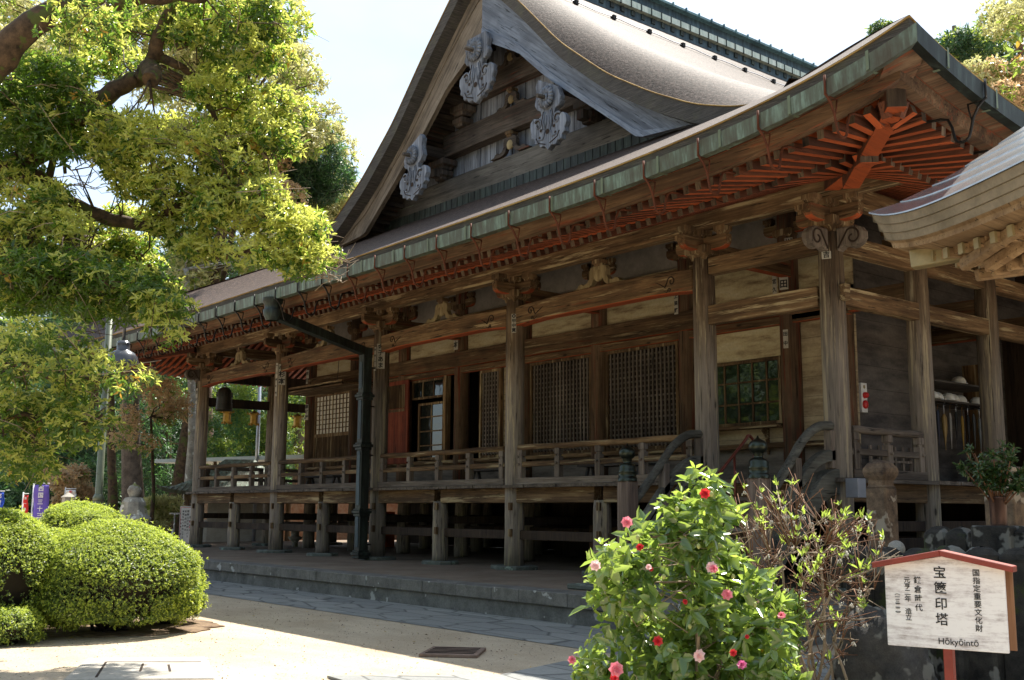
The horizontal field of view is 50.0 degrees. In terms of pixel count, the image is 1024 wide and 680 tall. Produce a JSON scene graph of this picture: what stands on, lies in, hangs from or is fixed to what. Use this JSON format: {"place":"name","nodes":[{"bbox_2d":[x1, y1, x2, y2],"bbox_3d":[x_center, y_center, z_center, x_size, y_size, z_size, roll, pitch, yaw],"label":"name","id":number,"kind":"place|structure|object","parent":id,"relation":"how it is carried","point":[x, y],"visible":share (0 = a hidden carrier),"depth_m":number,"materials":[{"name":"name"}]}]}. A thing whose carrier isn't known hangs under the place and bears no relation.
{"place":"outdoors","nodes":[
{"label":"outdoors","id":0,"kind":"place"},
{"bbox_2d":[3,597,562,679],"bbox_3d":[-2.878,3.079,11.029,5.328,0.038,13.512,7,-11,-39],"label":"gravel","id":1,"kind":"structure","parent":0,"point":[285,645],"depth_m":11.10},
{"bbox_2d":[0,522,841,679],"bbox_3d":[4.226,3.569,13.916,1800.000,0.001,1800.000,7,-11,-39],"label":"ground","id":2,"kind":"structure","parent":0,"point":[43,660],"depth_m":10.89,"materials":[{"name":"concrete"}]},
{"bbox_2d":[0,491,4,506],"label":"banner","id":3,"kind":"object","parent":2,"relation":"on","point":[2,499],"visible":0.98,"depth_m":21.97,"materials":[{"name":"blue fabric"}]},
{"bbox_2d":[0,604,48,645],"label":"clipped azalea","id":4,"kind":"object","parent":2,"relation":"on","point":[17,623],"visible":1,"depth_m":11.03,"materials":[{"name":"green plant"}]},
{"bbox_2d":[21,492,28,513],"bbox_3d":[-9.312,3.732,20.878,0.119,1.661,0.068,0,-9,0],"label":"banner","id":5,"kind":"object","parent":2,"relation":"on","point":[25,500],"visible":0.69,"depth_m":20.97,"materials":[{"name":"red fabric"}]},
{"bbox_2d":[0,505,66,629],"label":"clipped azalea","id":6,"kind":"object","parent":2,"relation":"on","point":[22,552],"visible":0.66,"depth_m":11.56,"materials":[{"name":"green plant"}]},
{"bbox_2d":[31,483,49,520],"bbox_3d":[-9.441,3.774,21.861,0.334,1.879,0.068,0,-9,0],"label":"banner","id":7,"kind":"object","parent":2,"relation":"on","point":[40,496],"visible":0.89,"depth_m":21.95,"materials":[{"name":"purple fabric"}]},
{"bbox_2d":[42,521,67,620],"bbox_3d":[-5.727,2.851,13.543,1.076,1.229,1.186,7,-11,-39],"label":"clipped azalea","id":8,"kind":"object","parent":2,"relation":"on","point":[55,530],"visible":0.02,"depth_m":13.55,"materials":[{"name":"green plant"}]},
{"bbox_2d":[0,404,121,525],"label":"conifer tree","id":9,"kind":"object","parent":2,"relation":"on","point":[13,497],"visible":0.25,"depth_m":38.88,"materials":[{"name":"green plant"}]},
{"bbox_2d":[35,462,94,504],"bbox_3d":[-10.651,4.143,25.858,1.430,2.560,2.178,1,-9,-7],"label":"shrub","id":10,"kind":"object","parent":2,"relation":"on","point":[70,477],"visible":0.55,"depth_m":25.78,"materials":[{"name":"brown plant"}]},
{"bbox_2d":[14,236,117,511],"bbox_3d":[-15.493,1.656,37.913,3.720,11.114,8.031,7,-11,-39],"label":"conifer tree","id":11,"kind":"object","parent":2,"relation":"on","point":[112,481],"visible":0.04,"depth_m":35.77,"materials":[{"name":"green plant"}]},
{"bbox_2d":[61,493,75,502],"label":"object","id":12,"kind":"object","parent":2,"relation":"on","point":[66,496],"visible":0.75,"depth_m":20.93,"materials":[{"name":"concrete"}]},
{"bbox_2d":[17,303,138,462],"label":"conifer tree","id":13,"kind":"object","parent":2,"relation":"on","point":[49,385],"visible":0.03,"depth_m":44.88,"materials":[{"name":"green plant"}]},
{"bbox_2d":[38,497,127,535],"bbox_3d":[-6.215,3.013,15.684,1.604,1.559,1.571,7,-11,-39],"label":"clipped azalea","id":14,"kind":"object","parent":2,"relation":"on","point":[69,514],"visible":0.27,"depth_m":15.47,"materials":[{"name":"green plant"}]},
{"bbox_2d":[93,317,138,505],"bbox_3d":[-7.228,1.238,19.987,0.580,6.341,1.030,7,-11,-39],"label":"lamp post","id":15,"kind":"object","parent":2,"relation":"on","point":[122,351],"visible":0.45,"depth_m":20.02,"materials":[{"name":"metal"}]},
{"bbox_2d":[58,228,193,522],"bbox_3d":[-12.760,1.203,37.229,5.258,11.829,5.880,2,-9,-8],"label":"conifer tree","id":16,"kind":"object","parent":2,"relation":"on","point":[131,469],"visible":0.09,"depth_m":36.59,"materials":[{"name":"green plant"}]},
{"bbox_2d":[41,619,224,637],"bbox_3d":[-4.550,3.330,12.739,2.164,0.012,2.113,7,-11,-39],"label":"planting bed","id":17,"kind":"object","parent":2,"relation":"on","point":[189,626],"visible":0.49,"depth_m":12.33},
{"bbox_2d":[29,514,208,632],"bbox_3d":[-4.519,2.632,12.411,2.040,1.334,2.098,7,-11,-39],"label":"clipped azalea","id":18,"kind":"object","parent":17,"relation":"on","point":[117,574],"visible":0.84,"depth_m":11.84,"materials":[{"name":"green plant"}]},
{"bbox_2d":[139,541,211,623],"bbox_3d":[-4.127,2.898,13.236,0.998,1.062,1.008,7,-11,-39],"label":"clipped azalea","id":19,"kind":"object","parent":17,"relation":"on","point":[204,596],"visible":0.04,"depth_m":13.12,"materials":[{"name":"green plant"}]},
{"bbox_2d":[64,657,214,679],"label":"concrete cover","id":20,"kind":"object","parent":2,"relation":"on","point":[150,668],"visible":0.98,"depth_m":9.36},
{"bbox_2d":[106,373,222,523],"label":"conifer tree","id":21,"kind":"object","parent":2,"relation":"on","point":[168,438],"visible":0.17,"depth_m":46.14,"materials":[{"name":"green plant"}]},
{"bbox_2d":[0,0,349,534],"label":"broadleaf tree","id":22,"kind":"object","parent":2,"relation":"on","point":[301,77],"visible":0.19,"depth_m":36.53,"materials":[{"name":"green plant"}]},
{"bbox_2d":[169,513,180,536],"bbox_3d":[-8.299,4.873,26.906,0.281,1.264,0.039,0,-9,2],"label":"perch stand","id":23,"kind":"object","parent":2,"relation":"on","point":[174,521],"visible":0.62,"depth_m":26.95,"materials":[{"name":"metal"}]},
{"bbox_2d":[0,0,357,490],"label":"old evergreen tree","id":24,"kind":"object","parent":2,"relation":"on","point":[88,270],"visible":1,"depth_m":11.62,"materials":[{"name":"green plant"}]},
{"bbox_2d":[153,223,274,518],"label":"conifer tree","id":25,"kind":"object","parent":2,"relation":"on","point":[232,274],"visible":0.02,"depth_m":44.26,"materials":[{"name":"plant"}]},
{"bbox_2d":[158,233,275,538],"bbox_3d":[-9.603,1.496,35.761,4.167,10.835,5.218,3,-9,-19],"label":"broadleaf tree","id":26,"kind":"object","parent":2,"relation":"on","point":[197,281],"visible":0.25,"depth_m":35.42,"materials":[{"name":"green plant"}]},
{"bbox_2d":[156,459,290,541],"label":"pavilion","id":27,"kind":"structure","parent":2,"relation":"on","point":[216,534],"depth_m":34.67,"materials":[{"name":"brown wood"}]},
{"bbox_2d":[155,454,303,541],"bbox_3d":[-8.542,5.495,36.726,7.517,3.039,2.600,-6,-11,34],"label":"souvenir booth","id":28,"kind":"object","parent":2,"relation":"on","point":[215,460],"visible":0.17,"depth_m":36.22,"materials":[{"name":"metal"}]},
{"bbox_2d":[206,384,265,466],"bbox_3d":[-10.129,4.047,39.066,3.502,6.798,4.995,3,-9,-19],"label":"conifer tree","id":29,"kind":"object","parent":2,"relation":"on","point":[235,429],"visible":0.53,"depth_m":37.99,"materials":[{"name":"green plant"}]},
{"bbox_2d":[252,386,261,540],"bbox_3d":[-8.160,3.428,35.167,0.140,6.651,0.133,7,-11,-39],"label":"flagpole","id":30,"kind":"object","parent":2,"relation":"on","point":[257,455],"visible":0.31,"depth_m":35.13,"materials":[{"name":"metal"}]},
{"bbox_2d":[213,383,304,483],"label":"conifer tree","id":31,"kind":"object","parent":2,"relation":"on","point":[264,394],"visible":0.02,"depth_m":51.71,"materials":[{"name":"green plant"}]},
{"bbox_2d":[220,150,310,280],"bbox_3d":[-9.396,0.013,37.258,3.071,14.225,6.072,7,-11,-39],"label":"broadleaf tree","id":32,"kind":"object","parent":2,"relation":"on","point":[282,166],"visible":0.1,"depth_m":36.99,"materials":[{"name":"green plant"}]},
{"bbox_2d":[18,607,530,674],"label":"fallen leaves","id":33,"kind":"object","parent":2,"relation":"on","point":[288,638],"visible":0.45,"depth_m":11.42,"materials":[{"name":"brown plant"}]},
{"bbox_2d":[243,386,305,472],"bbox_3d":[-7.850,4.099,38.632,3.171,6.588,5.911,2,-9,-9],"label":"conifer tree","id":34,"kind":"object","parent":2,"relation":"on","point":[292,399],"visible":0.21,"depth_m":37.87,"materials":[{"name":"green plant"}]},
{"bbox_2d":[288,531,301,546],"bbox_3d":[-5.922,5.547,29.932,0.480,0.883,0.480,7,-11,-39],"label":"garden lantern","id":35,"kind":"object","parent":2,"relation":"on","point":[294,537],"visible":0.52,"depth_m":29.86,"materials":[{"name":"stone"}]},
{"bbox_2d":[239,131,365,249],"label":"broadleaf tree","id":36,"kind":"object","parent":2,"relation":"on","point":[333,212],"visible":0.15,"depth_m":40.90,"materials":[{"name":"green plant"}]},
{"bbox_2d":[246,119,360,484],"bbox_3d":[-7.910,-0.710,38.526,4.306,16.061,4.903,7,-11,-39],"label":"conifer tree","id":37,"kind":"object","parent":2,"relation":"on","point":[318,180],"visible":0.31,"depth_m":38.90,"materials":[{"name":"plant"}]},
{"bbox_2d":[283,504,397,540],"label":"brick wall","id":38,"kind":"structure","parent":2,"relation":"on","point":[299,508],"depth_m":37.48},
{"bbox_2d":[385,512,394,546],"bbox_3d":[-3.566,5.373,30.118,0.500,1.311,0.500,7,-11,-39],"label":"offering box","id":39,"kind":"object","parent":2,"relation":"on","point":[389,540],"visible":0.18,"depth_m":29.98,"materials":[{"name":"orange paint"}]},
{"bbox_2d":[419,646,485,657],"bbox_3d":[-0.563,3.010,10.593,0.559,0.035,0.602,-1,-9,8],"label":"drain cover","id":40,"kind":"object","parent":2,"relation":"on","point":[453,652],"visible":1,"depth_m":10.45,"materials":[{"name":"metal"}]},
{"bbox_2d":[0,96,1015,524],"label":"distant wood","id":41,"kind":"object","parent":2,"relation":"on","point":[4,320],"depth_m":65.97,"materials":[{"name":"green plant"}]},
{"bbox_2d":[568,461,813,679],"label":"camellia bush","id":42,"kind":"object","parent":2,"relation":"on","point":[763,635],"visible":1,"depth_m":5.84,"materials":[{"name":"green plant"}]},
{"bbox_2d":[734,468,902,679],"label":"paperbush","id":43,"kind":"object","parent":2,"relation":"on","point":[828,592],"visible":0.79,"depth_m":6.79,"materials":[{"name":"green plant"}]},
{"bbox_2d":[863,18,892,35],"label":"conifer tree","id":44,"kind":"object","parent":2,"relation":"on","point":[877,26],"visible":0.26,"depth_m":60.34,"materials":[{"name":"green plant"}]},
{"bbox_2d":[862,460,898,547],"bbox_3d":[3.740,2.160,11.027,0.270,1.895,0.270,7,-11,-39],"label":"stone post","id":45,"kind":"object","parent":2,"relation":"on","point":[880,476],"visible":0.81,"depth_m":11.02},
{"bbox_2d":[832,603,937,679],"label":"boulder","id":46,"kind":"object","parent":2,"relation":"on","point":[874,655],"visible":0.66,"depth_m":6.75,"materials":[{"name":"stone"}]},
{"bbox_2d":[872,550,1017,679],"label":"wooden sign","id":47,"kind":"object","parent":2,"relation":"on","point":[949,603],"visible":1,"depth_m":5.60,"materials":[{"name":"white wood"}]},
{"bbox_2d":[932,545,970,679],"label":"stone fence post","id":48,"kind":"object","parent":2,"relation":"on","point":[962,662],"visible":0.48,"depth_m":7.15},
{"bbox_2d":[935,23,994,67],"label":"conifer tree","id":49,"kind":"object","parent":2,"relation":"on","point":[955,40],"visible":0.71,"depth_m":57.33,"materials":[{"name":"green plant"}]},
{"bbox_2d":[968,531,971,548],"bbox_3d":[3.636,2.063,8.358,0.213,1.273,0.202,7,-11,-39],"label":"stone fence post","id":50,"kind":"object","parent":2,"relation":"on","point":[969,540],"visible":0.08,"depth_m":8.44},
{"bbox_2d":[964,546,1004,679],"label":"stone fence post","id":51,"kind":"object","parent":2,"relation":"on","point":[987,666],"visible":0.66,"depth_m":7.11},
{"bbox_2d":[962,54,1022,91],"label":"broadleaf tree","id":52,"kind":"object","parent":2,"relation":"on","point":[974,70],"visible":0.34,"depth_m":50.10,"materials":[{"name":"green plant"}]},
{"bbox_2d":[964,18,1023,62],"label":"conifer tree","id":53,"kind":"object","parent":2,"relation":"on","point":[999,49],"visible":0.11,"depth_m":60.64,"materials":[{"name":"green plant"}]},
{"bbox_2d":[971,54,1023,108],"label":"broadleaf tree","id":54,"kind":"object","parent":2,"relation":"on","point":[1012,89],"visible":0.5,"depth_m":49.68,"materials":[{"name":"green plant"}]},
{"bbox_2d":[971,525,1023,553],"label":"rock","id":55,"kind":"object","parent":2,"relation":"on","point":[999,539],"visible":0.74,"depth_m":8.07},
{"bbox_2d":[952,439,1023,525],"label":"potted plant","id":56,"kind":"object","parent":55,"relation":"on","point":[993,477],"visible":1,"depth_m":8.16,"materials":[{"name":"green plant"}]},
{"bbox_2d":[974,0,1023,105],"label":"broadleaf tree","id":57,"kind":"object","parent":2,"relation":"on","point":[1007,17],"visible":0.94,"depth_m":54.69,"materials":[{"name":"green plant"}]},
{"bbox_2d":[998,547,1023,679],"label":"stone fence post","id":58,"kind":"object","parent":2,"relation":"on","point":[1014,664],"visible":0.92,"depth_m":7.06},
{"bbox_2d":[1013,527,1023,548],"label":"rock","id":59,"kind":"object","parent":2,"relation":"on","point":[1018,536],"visible":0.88,"depth_m":7.98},
{"bbox_2d":[327,661,632,679],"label":"path","id":60,"kind":"structure","parent":0,"point":[562,670],"depth_m":9.00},
{"bbox_2d":[845,544,874,615],"bbox_3d":[2.433,1.989,7.511,0.216,1.160,0.206,7,-11,-39],"label":"stone fence post","id":61,"kind":"object","parent":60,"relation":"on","point":[848,586],"visible":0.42,"depth_m":7.50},
{"bbox_2d":[872,547,902,608],"bbox_3d":[2.558,1.982,7.431,0.207,1.144,0.215,7,-11,-39],"label":"stone fence post","id":62,"kind":"object","parent":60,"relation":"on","point":[879,595],"visible":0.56,"depth_m":7.42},
{"bbox_2d":[901,548,937,678],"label":"stone fence post","id":63,"kind":"object","parent":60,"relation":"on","point":[932,652],"visible":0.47,"depth_m":7.25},
{"bbox_2d":[0,0,1023,429],"label":"sky","id":64,"kind":"structure","parent":0,"point":[372,50],"materials":[{"name":"white"}]},
{"bbox_2d":[203,580,833,679],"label":"pavement","id":65,"kind":"structure","parent":0,"point":[563,634],"depth_m":14.22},
{"bbox_2d":[65,487,76,496],"bbox_3d":[-9.658,4.118,23.866,0.254,1.811,0.068,0,-9,0],"label":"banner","id":66,"kind":"object","parent":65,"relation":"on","point":[73,492],"visible":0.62,"depth_m":23.98,"materials":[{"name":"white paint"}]},
{"bbox_2d":[115,482,150,522],"bbox_3d":[-7.121,3.597,20.568,0.660,1.859,0.660,-4,-10,28],"label":"stone statue","id":67,"kind":"object","parent":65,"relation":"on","point":[133,504],"visible":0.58,"depth_m":20.48,"materials":[{"name":"stone"}]},
{"bbox_2d":[924,526,949,550],"bbox_3d":[3.463,2.136,8.806,0.208,1.272,0.212,7,-11,-39],"label":"rock","id":68,"kind":"object","parent":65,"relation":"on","point":[934,538],"visible":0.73,"depth_m":8.83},
{"bbox_2d":[945,526,970,551],"bbox_3d":[3.557,2.100,8.579,0.215,1.273,0.212,7,-11,-39],"label":"rock","id":69,"kind":"object","parent":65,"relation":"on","point":[957,536],"visible":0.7,"depth_m":8.60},
{"bbox_2d":[984,466,1023,525],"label":"stone pillar","id":70,"kind":"structure","parent":65,"relation":"on","point":[1015,509],"depth_m":9.29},
{"bbox_2d":[192,540,846,646],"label":"terrace","id":71,"kind":"structure","parent":0,"point":[553,571],"depth_m":18.34,"materials":[{"name":"grey stone"}]},
{"bbox_2d":[106,377,194,525],"bbox_3d":[-10.251,3.644,30.911,2.829,5.098,2.826,2,-9,-12],"label":"broadleaf tree","id":72,"kind":"object","parent":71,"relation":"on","point":[167,411],"visible":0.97,"depth_m":31.32,"materials":[{"name":"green plant"}]},
{"bbox_2d":[142,493,184,532],"bbox_3d":[-10.303,5.430,32.086,1.388,1.927,1.886,7,-11,-39],"label":"shrub","id":73,"kind":"object","parent":71,"relation":"on","point":[166,505],"visible":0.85,"depth_m":31.84,"materials":[{"name":"green plant"}]},
{"bbox_2d":[179,506,190,543],"bbox_3d":[-9.383,5.334,31.601,0.386,1.083,0.050,0,-9,-1],"label":"notice board","id":74,"kind":"object","parent":71,"relation":"on","point":[184,523],"visible":0.79,"depth_m":31.59,"materials":[{"name":"white paint"}]},
{"bbox_2d":[200,558,846,626],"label":"terrace kerb","id":75,"kind":"structure","parent":71,"relation":"on","point":[549,597],"depth_m":15.59,"materials":[{"name":"stone"}]},
{"bbox_2d":[47,0,1023,599],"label":"temple hall","id":76,"kind":"structure","parent":71,"relation":"on","point":[625,234],"depth_m":19.50,"materials":[{"name":"brown wood"}]},
{"bbox_2d":[215,382,232,410],"bbox_3d":[-7.531,1.450,28.743,0.450,0.800,0.450,7,-11,-39],"label":"bronze bell","id":77,"kind":"object","parent":76,"relation":"hanging from","point":[224,394],"visible":1,"depth_m":28.57,"materials":[{"name":"metal"}]},
{"bbox_2d":[220,410,234,423],"bbox_3d":[-7.835,2.078,30.164,0.363,0.470,0.409,7,-11,-39],"label":"hanging lantern","id":78,"kind":"object","parent":76,"relation":"hanging from","point":[227,417],"visible":0.82,"depth_m":30.08,"materials":[{"name":"metal"}]},
{"bbox_2d":[247,410,261,425],"bbox_3d":[-7.209,2.160,30.672,0.363,0.470,0.409,7,-11,-39],"label":"hanging lantern","id":79,"kind":"object","parent":76,"relation":"hanging from","point":[254,414],"visible":1,"depth_m":30.60,"materials":[{"name":"metal"}]},
{"bbox_2d":[290,412,304,427],"bbox_3d":[-6.167,2.297,31.518,0.363,0.470,0.409,7,-11,-39],"label":"hanging lantern","id":80,"kind":"object","parent":76,"relation":"hanging from","point":[297,417],"visible":1,"depth_m":31.43,"materials":[{"name":"metal"}]},
{"bbox_2d":[304,475,341,483],"bbox_3d":[-4.702,3.574,27.307,0.400,0.387,1.600,7,-11,-39],"label":"bench","id":81,"kind":"object","parent":76,"relation":"on","point":[327,476],"visible":0.46,"depth_m":27.18,"materials":[{"name":"brown wood"}]},
{"bbox_2d":[387,380,409,464],"bbox_3d":[-2.762,1.950,25.891,0.068,1.950,1.100,7,-11,-39],"label":"panel door","id":82,"kind":"structure","parent":76,"relation":"in","point":[399,391],"depth_m":25.74,"materials":[{"name":"brown wood"}]},
{"bbox_2d":[412,377,442,400],"bbox_3d":[-1.915,1.123,25.227,0.060,0.450,1.280,7,-11,-39],"label":"transom window","id":83,"kind":"structure","parent":76,"relation":"in","point":[433,387],"depth_m":25.25,"materials":[{"name":"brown wood"}]},
{"bbox_2d":[417,401,442,459],"bbox_3d":[-1.832,2.071,24.971,0.060,1.300,1.000,7,-11,-39],"label":"sliding door","id":84,"kind":"structure","parent":76,"relation":"in","point":[430,415],"depth_m":25.01,"materials":[{"name":"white wood"}]},
{"bbox_2d":[478,368,502,457],"bbox_3d":[-0.451,1.567,23.399,0.080,1.890,0.730,7,-11,-39],"label":"lattice window","id":85,"kind":"structure","parent":76,"relation":"in","point":[499,439],"depth_m":23.38,"materials":[{"name":"brown wood"}]},
{"bbox_2d":[464,468,528,478],"bbox_3d":[-0.320,2.782,22.037,0.400,0.387,1.600,7,-11,-39],"label":"bench","id":86,"kind":"object","parent":76,"relation":"on","point":[478,471],"visible":0.39,"depth_m":22.30,"materials":[{"name":"brown wood"}]},
{"bbox_2d":[529,354,590,454],"bbox_3d":[0.968,1.310,21.692,0.080,1.890,1.820,7,-11,-39],"label":"lattice window","id":87,"kind":"structure","parent":76,"relation":"in","point":[533,369],"depth_m":21.70,"materials":[{"name":"brown wood"}]},
{"bbox_2d":[577,462,655,475],"bbox_3d":[1.839,2.391,19.439,0.400,0.387,1.600,7,-11,-39],"label":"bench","id":88,"kind":"object","parent":76,"relation":"on","point":[589,466],"visible":0.36,"depth_m":19.62,"materials":[{"name":"brown wood"}]},
{"bbox_2d":[605,341,679,450],"bbox_3d":[2.375,1.056,20.000,0.080,1.890,1.830,7,-11,-39],"label":"lattice window","id":89,"kind":"structure","parent":76,"relation":"in","point":[608,355],"depth_m":19.99,"materials":[{"name":"brown wood"}]},
{"bbox_2d":[717,356,782,426],"bbox_3d":[3.786,0.897,18.304,0.060,1.080,1.750,7,-11,-39],"label":"glass window","id":90,"kind":"structure","parent":76,"relation":"in","point":[749,391],"depth_m":18.12,"materials":[{"name":"green glass"}]},
{"bbox_2d":[859,383,868,412],"bbox_3d":[5.374,0.876,16.710,0.150,0.450,0.123,7,-11,-39],"label":"fire alarm box","id":91,"kind":"object","parent":76,"relation":"attached to","point":[863,397],"visible":1,"depth_m":16.68,"materials":[{"name":"white paint"}]},
{"bbox_2d":[934,365,982,481],"bbox_3d":[7.620,1.439,19.250,2.580,2.260,0.650,7,-11,-39],"label":"storage shelf","id":92,"kind":"object","parent":76,"relation":"on","point":[970,390],"visible":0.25,"depth_m":20.08,"materials":[{"name":"brown wood"}]},
{"bbox_2d":[934,391,940,398],"bbox_3d":[7.129,0.929,18.646,0.280,0.142,0.322,7,-11,-39],"label":"safety helmet","id":93,"kind":"object","parent":92,"relation":"on","point":[937,396],"visible":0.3,"depth_m":18.54,"materials":[{"name":"white paint"}]},
{"bbox_2d":[936,402,939,445],"bbox_3d":[7.256,1.423,18.656,0.106,0.766,0.046,7,-11,-39],"label":"closed umbrella","id":94,"kind":"object","parent":92,"relation":"hanging from","point":[938,420],"visible":1,"depth_m":18.63,"materials":[{"name":"black fabric"}]},
{"bbox_2d":[941,405,946,448],"bbox_3d":[7.400,1.472,18.768,0.134,0.826,0.079,7,-11,-39],"label":"closed umbrella","id":95,"kind":"object","parent":92,"relation":"hanging from","point":[944,423],"visible":1,"depth_m":18.73,"materials":[{"name":"fabric"}]},
{"bbox_2d":[942,393,956,400],"bbox_3d":[7.531,0.982,18.971,0.280,0.142,0.322,7,-11,-39],"label":"safety helmet","id":96,"kind":"object","parent":92,"relation":"on","point":[949,396],"visible":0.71,"depth_m":18.88,"materials":[{"name":"white paint"}]},
{"bbox_2d":[948,403,951,446],"bbox_3d":[7.565,1.479,18.904,0.106,0.796,0.046,7,-11,-39],"label":"closed umbrella","id":97,"kind":"object","parent":92,"relation":"hanging from","point":[950,423],"visible":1,"depth_m":18.88,"materials":[{"name":"grey fabric"}]},
{"bbox_2d":[954,404,957,446],"bbox_3d":[7.720,1.484,19.032,0.106,0.766,0.046,7,-11,-39],"label":"closed umbrella","id":98,"kind":"object","parent":92,"relation":"hanging from","point":[956,421],"visible":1,"depth_m":19.00,"materials":[{"name":"fabric"}]},
{"bbox_2d":[961,405,963,448],"bbox_3d":[7.874,1.534,19.153,0.106,0.826,0.046,7,-11,-39],"label":"closed umbrella","id":99,"kind":"object","parent":92,"relation":"hanging from","point":[962,425],"visible":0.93,"depth_m":19.12,"materials":[{"name":"brown fabric"}]},
{"bbox_2d":[957,395,968,402],"bbox_3d":[7.888,1.042,19.352,0.280,0.142,0.322,7,-11,-39],"label":"safety helmet","id":100,"kind":"object","parent":92,"relation":"on","point":[962,398],"visible":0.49,"depth_m":19.25,"materials":[{"name":"white paint"}]},
{"bbox_2d":[966,405,969,444],"bbox_3d":[8.029,1.539,19.281,0.106,0.796,0.046,7,-11,-39],"label":"closed umbrella","id":101,"kind":"object","parent":92,"relation":"hanging from","point":[968,423],"visible":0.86,"depth_m":19.25,"materials":[{"name":"fabric"}]},
{"bbox_2d":[972,406,975,448],"bbox_3d":[8.183,1.545,19.408,0.106,0.766,0.046,7,-11,-39],"label":"closed umbrella","id":102,"kind":"object","parent":92,"relation":"hanging from","point":[974,424],"visible":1,"depth_m":19.38,"materials":[{"name":"black fabric"}]},
{"bbox_2d":[969,397,979,403],"bbox_3d":[8.319,1.090,19.642,0.280,0.142,0.322,7,-11,-39],"label":"safety helmet","id":103,"kind":"object","parent":92,"relation":"on","point":[975,400],"visible":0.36,"depth_m":19.57,"materials":[{"name":"white paint"}]},
{"bbox_2d":[978,407,981,451],"bbox_3d":[8.338,1.595,19.529,0.106,0.826,0.046,7,-11,-39],"label":"closed umbrella","id":104,"kind":"object","parent":92,"relation":"hanging from","point":[979,427],"visible":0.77,"depth_m":19.50,"materials":[{"name":"grey plastic"}]},
{"bbox_2d":[888,540,904,552],"bbox_3d":[2.768,1.505,7.900,0.123,0.124,0.123,7,-11,-39],"label":"round stone","id":105,"kind":"object","parent":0,"point":[899,545],"visible":0.48,"depth_m":7.86,"materials":[{"name":"stone"}]},
{"bbox_2d":[869,127,1023,280],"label":"copper roof pavilion","id":106,"kind":"structure","parent":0,"point":[968,216],"depth_m":9.40,"materials":[{"name":"brown wood"}]},
{"bbox_2d":[951,376,967,383],"bbox_3d":[7.880,0.711,19.367,0.280,0.142,0.322,7,-11,-39],"label":"safety helmet","id":107,"kind":"object","parent":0,"point":[959,379],"visible":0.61,"depth_m":19.28,"materials":[{"name":"white paint"}]},
{"bbox_2d":[1000,30,1023,77],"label":"leafy twig","id":108,"kind":"object","parent":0,"point":[1012,63],"visible":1,"depth_m":5.21,"materials":[{"name":"green plant"}]}
]}

